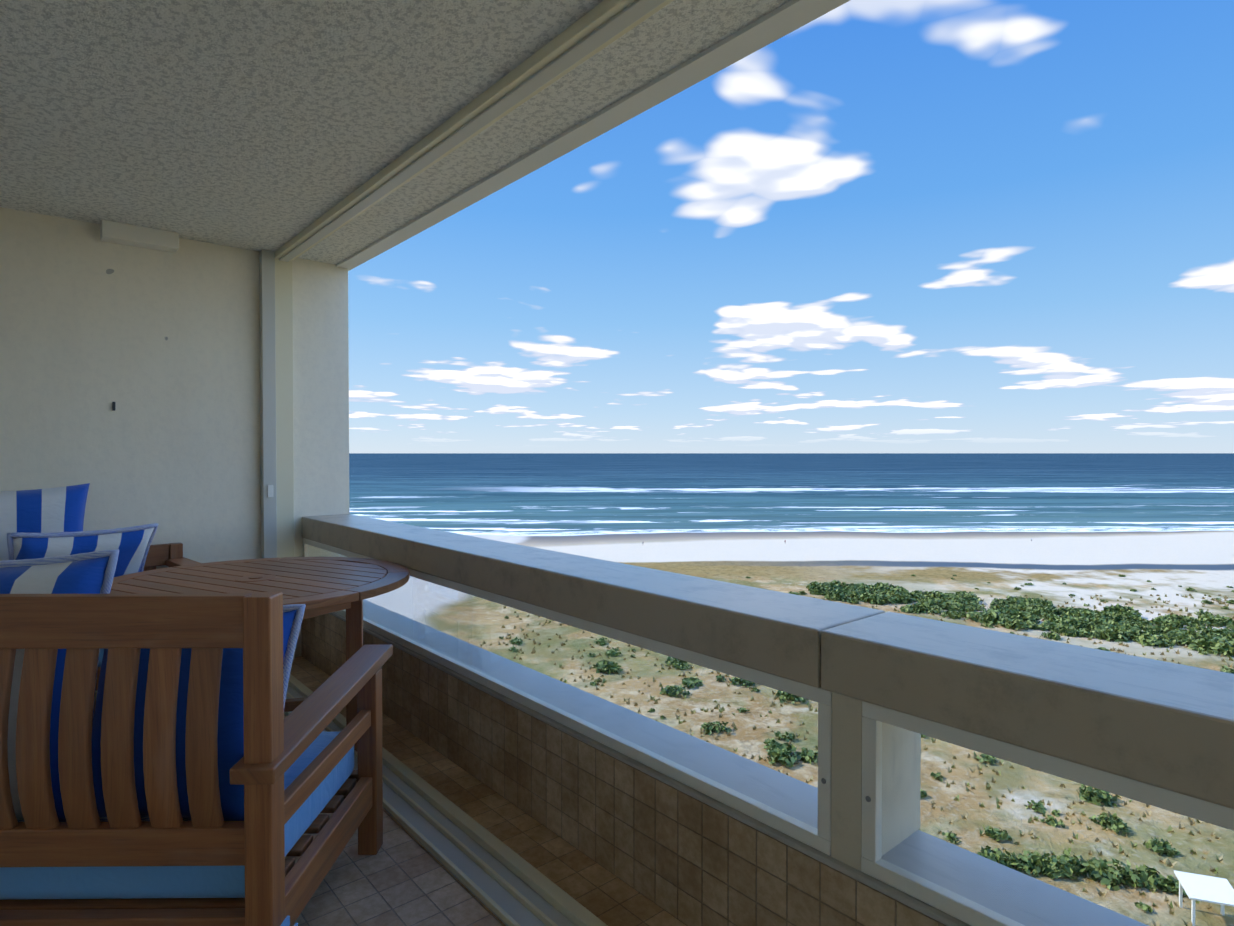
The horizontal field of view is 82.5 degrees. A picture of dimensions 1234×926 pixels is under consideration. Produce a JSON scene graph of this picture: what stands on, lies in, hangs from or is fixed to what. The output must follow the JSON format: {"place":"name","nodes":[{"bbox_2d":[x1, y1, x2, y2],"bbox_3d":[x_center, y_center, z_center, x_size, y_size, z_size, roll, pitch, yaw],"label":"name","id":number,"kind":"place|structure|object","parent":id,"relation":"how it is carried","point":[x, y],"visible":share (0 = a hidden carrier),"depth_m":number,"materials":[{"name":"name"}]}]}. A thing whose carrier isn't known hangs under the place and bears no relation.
{"place":"outdoors","nodes":[
{"label":"outdoors","id":0,"kind":"place"},
{"bbox_2d":[275,0,673,261],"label":"ceiling track","id":1,"kind":"structure","parent":0,"point":[596,29],"depth_m":2.27,"materials":[{"name":"white metal"}]},
{"bbox_2d":[301,613,946,925],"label":"tiled parapet wall","id":2,"kind":"structure","parent":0,"point":[685,859],"depth_m":2.00,"materials":[{"name":"beige tile"}]},
{"bbox_2d":[329,600,1147,925],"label":"parapet ledge","id":3,"kind":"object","parent":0,"point":[999,894],"depth_m":1.78,"materials":[{"name":"grey concrete"}]},
{"bbox_2d":[348,0,1233,452],"label":"sky","id":4,"kind":"structure","parent":0,"point":[882,226],"materials":[{"name":"blue"}]},
{"bbox_2d":[349,453,1233,925],"bbox_3d":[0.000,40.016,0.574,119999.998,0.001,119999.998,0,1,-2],"label":"ground sheet","id":5,"kind":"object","parent":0,"point":[1087,523],"depth_m":314.38,"materials":[{"name":"beige sand"}]},
{"bbox_2d":[479,593,1233,925],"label":"dune grass tufts","id":6,"kind":"object","parent":5,"relation":"on","point":[1033,819],"visible":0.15,"depth_m":100.49,"materials":[{"name":"green plant"}]},
{"bbox_2d":[499,574,1233,912],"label":"dune shrubs","id":7,"kind":"object","parent":5,"relation":"on","point":[1020,612],"visible":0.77,"depth_m":149.24,"materials":[{"name":"green plant"}]},
{"bbox_2d":[1174,870,1233,925],"bbox_3d":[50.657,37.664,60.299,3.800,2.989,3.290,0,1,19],"label":"picnic table","id":8,"kind":"object","parent":5,"relation":"on","point":[1190,881],"depth_m":60.29,"materials":[{"name":"white metal"}]},
{"bbox_2d":[879,725,1233,925],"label":"opening glass","id":9,"kind":"object","parent":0,"point":[1048,842],"visible":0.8,"depth_m":1.21,"materials":[{"name":"clear glass"}]},
{"bbox_3d":[0.959,1.344,-0.851,2.920,0.216,11.830,-1,1,-41],"label":"balcony floor slab","id":10,"kind":"object","parent":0,"visible":0},
{"bbox_2d":[0,207,348,692],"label":"wall","id":11,"kind":"structure","parent":10,"relation":"on","point":[160,349],"depth_m":3.75,"materials":[{"name":"white paint"}]},
{"bbox_2d":[259,249,294,658],"bbox_3d":[-1.974,-0.029,4.098,0.170,2.380,0.072,-1,1,-41],"label":"shutter guide","id":12,"kind":"object","parent":11,"relation":"attached to","point":[276,397],"visible":0.71,"depth_m":4.08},
{"bbox_2d":[94,656,685,925],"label":"balcony floor tiles","id":13,"kind":"object","parent":10,"relation":"on","point":[403,877],"depth_m":2.04,"materials":[{"name":"tile"}]},
{"bbox_2d":[96,543,199,690],"bbox_3d":[-2.569,0.806,3.091,1.282,0.740,0.800,-1,1,-41],"label":"chair","id":14,"kind":"object","parent":13,"relation":"on","point":[170,555],"visible":0.06,"depth_m":3.67,"materials":[{"name":"brown wood"}]},
{"bbox_2d":[0,483,89,560],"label":"striped pillow","id":15,"kind":"object","parent":14,"relation":"on","point":[54,510],"visible":0.42,"depth_m":3.19,"materials":[{"name":"fabric"}]},
{"bbox_2d":[7,523,157,576],"bbox_3d":[-2.431,0.494,3.186,0.536,0.536,0.146,-1,39,-47],"label":"striped pillow","id":16,"kind":"object","parent":14,"relation":"on","point":[132,544],"visible":0.4,"depth_m":3.09,"materials":[{"name":"fabric"}]},
{"bbox_2d":[98,649,103,666],"bbox_3d":[-2.569,0.804,3.091,1.115,0.140,0.630,-1,1,-41],"label":"chair cushion","id":17,"kind":"object","parent":14,"relation":"on","point":[100,657],"depth_m":3.00,"materials":[{"name":"blue fabric"}]},
{"bbox_2d":[0,592,392,925],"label":"wooden armchair","id":18,"kind":"object","parent":13,"relation":"on","point":[83,629],"visible":0.98,"depth_m":1.47,"materials":[{"name":"brown wood"}]},
{"bbox_2d":[0,549,118,821],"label":"striped pillow","id":19,"kind":"object","parent":18,"relation":"on","point":[89,573],"visible":0.27,"depth_m":1.61,"materials":[{"name":"fabric"}]},
{"bbox_2d":[0,732,353,899],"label":"seat cushion","id":20,"kind":"object","parent":18,"relation":"on","point":[127,882],"visible":0.27,"depth_m":1.53,"materials":[{"name":"blue fabric"}]},
{"bbox_2d":[92,604,305,821],"bbox_3d":[-1.007,0.586,1.652,0.516,0.516,0.156,0,-13,7],"label":"striped pillow","id":21,"kind":"object","parent":18,"relation":"on","point":[230,742],"visible":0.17,"depth_m":1.58,"materials":[{"name":"fabric"}]},
{"bbox_2d":[280,916,297,925],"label":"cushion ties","id":22,"kind":"object","parent":18,"relation":"attached to","point":[286,922],"visible":0.88,"depth_m":1.52,"materials":[{"name":"blue fabric"}]},
{"bbox_2d":[110,557,409,750],"bbox_3d":[-1.410,0.813,2.756,1.150,0.736,1.150,0,1,29],"label":"round table","id":23,"kind":"object","parent":13,"relation":"on","point":[317,586],"visible":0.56,"depth_m":2.77,"materials":[{"name":"brown wood"}]},
{"bbox_2d":[284,674,607,925],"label":"sliding door track","id":24,"kind":"structure","parent":13,"relation":"on","point":[505,884],"depth_m":2.12,"materials":[{"name":"silver metal"}]},
{"bbox_3d":[-0.034,0.057,-1.723,0.300,2.384,11.430,-1,1,-41],"label":"building wall","id":25,"kind":"object","parent":10,"relation":"on","visible":0},
{"bbox_2d":[0,0,789,264],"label":"ceiling","id":26,"kind":"structure","parent":25,"relation":"on","point":[269,125],"depth_m":2.30,"materials":[{"name":"paint"}]},
{"bbox_2d":[100,220,178,252],"bbox_3d":[-2.466,-1.170,3.640,0.330,0.085,0.100,-1,1,-41],"label":"wall-mounted box","id":27,"kind":"object","parent":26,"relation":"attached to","point":[134,235],"visible":1,"depth_m":3.60,"materials":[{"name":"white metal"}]},
{"bbox_2d":[336,0,849,270],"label":"slab drip edge","id":28,"kind":"object","parent":26,"relation":"attached to","point":[790,16],"depth_m":2.33,"materials":[{"name":"white"}]},
{"bbox_3d":[1.929,1.051,-0.021,0.245,0.347,11.430,-1,1,-41],"label":"parapet","id":29,"kind":"object","parent":10,"relation":"on","visible":0},
{"bbox_2d":[303,538,831,855],"bbox_3d":[-0.707,0.646,2.875,0.029,0.355,3.594,-1,1,-41],"label":"opening frame","id":30,"kind":"object","parent":29,"relation":"on","point":[819,838],"visible":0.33,"depth_m":1.87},
{"bbox_2d":[308,546,817,828],"bbox_3d":[-0.703,0.646,2.878,0.006,0.301,3.540,-1,1,-41],"label":"opening glass","id":31,"kind":"object","parent":30,"relation":"in","point":[436,607],"visible":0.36,"depth_m":2.72,"materials":[{"name":"clear glass"}]},
{"bbox_2d":[302,514,884,687],"bbox_3d":[-0.621,0.403,2.962,0.287,0.128,3.568,-1,1,-41],"label":"balcony railing cap","id":32,"kind":"object","parent":30,"relation":"on","point":[775,633],"visible":0.88,"depth_m":2.05,"materials":[{"name":"paint"}]},
{"bbox_2d":[831,692,920,870],"bbox_3d":[0.579,0.665,1.563,0.257,0.356,0.070,-1,1,-41],"label":"rail post","id":33,"kind":"object","parent":29,"relation":"on","point":[846,785],"visible":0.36,"depth_m":1.50,"materials":[{"name":"beige concrete"}]},
{"bbox_2d":[861,701,1233,925],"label":"opening frame","id":34,"kind":"object","parent":29,"relation":"on","point":[945,900],"visible":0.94,"depth_m":1.31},
{"bbox_2d":[821,612,1233,808],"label":"balcony railing cap","id":35,"kind":"object","parent":34,"relation":"on","point":[1163,724],"visible":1,"depth_m":1.22,"materials":[{"name":"paint"}]}
]}

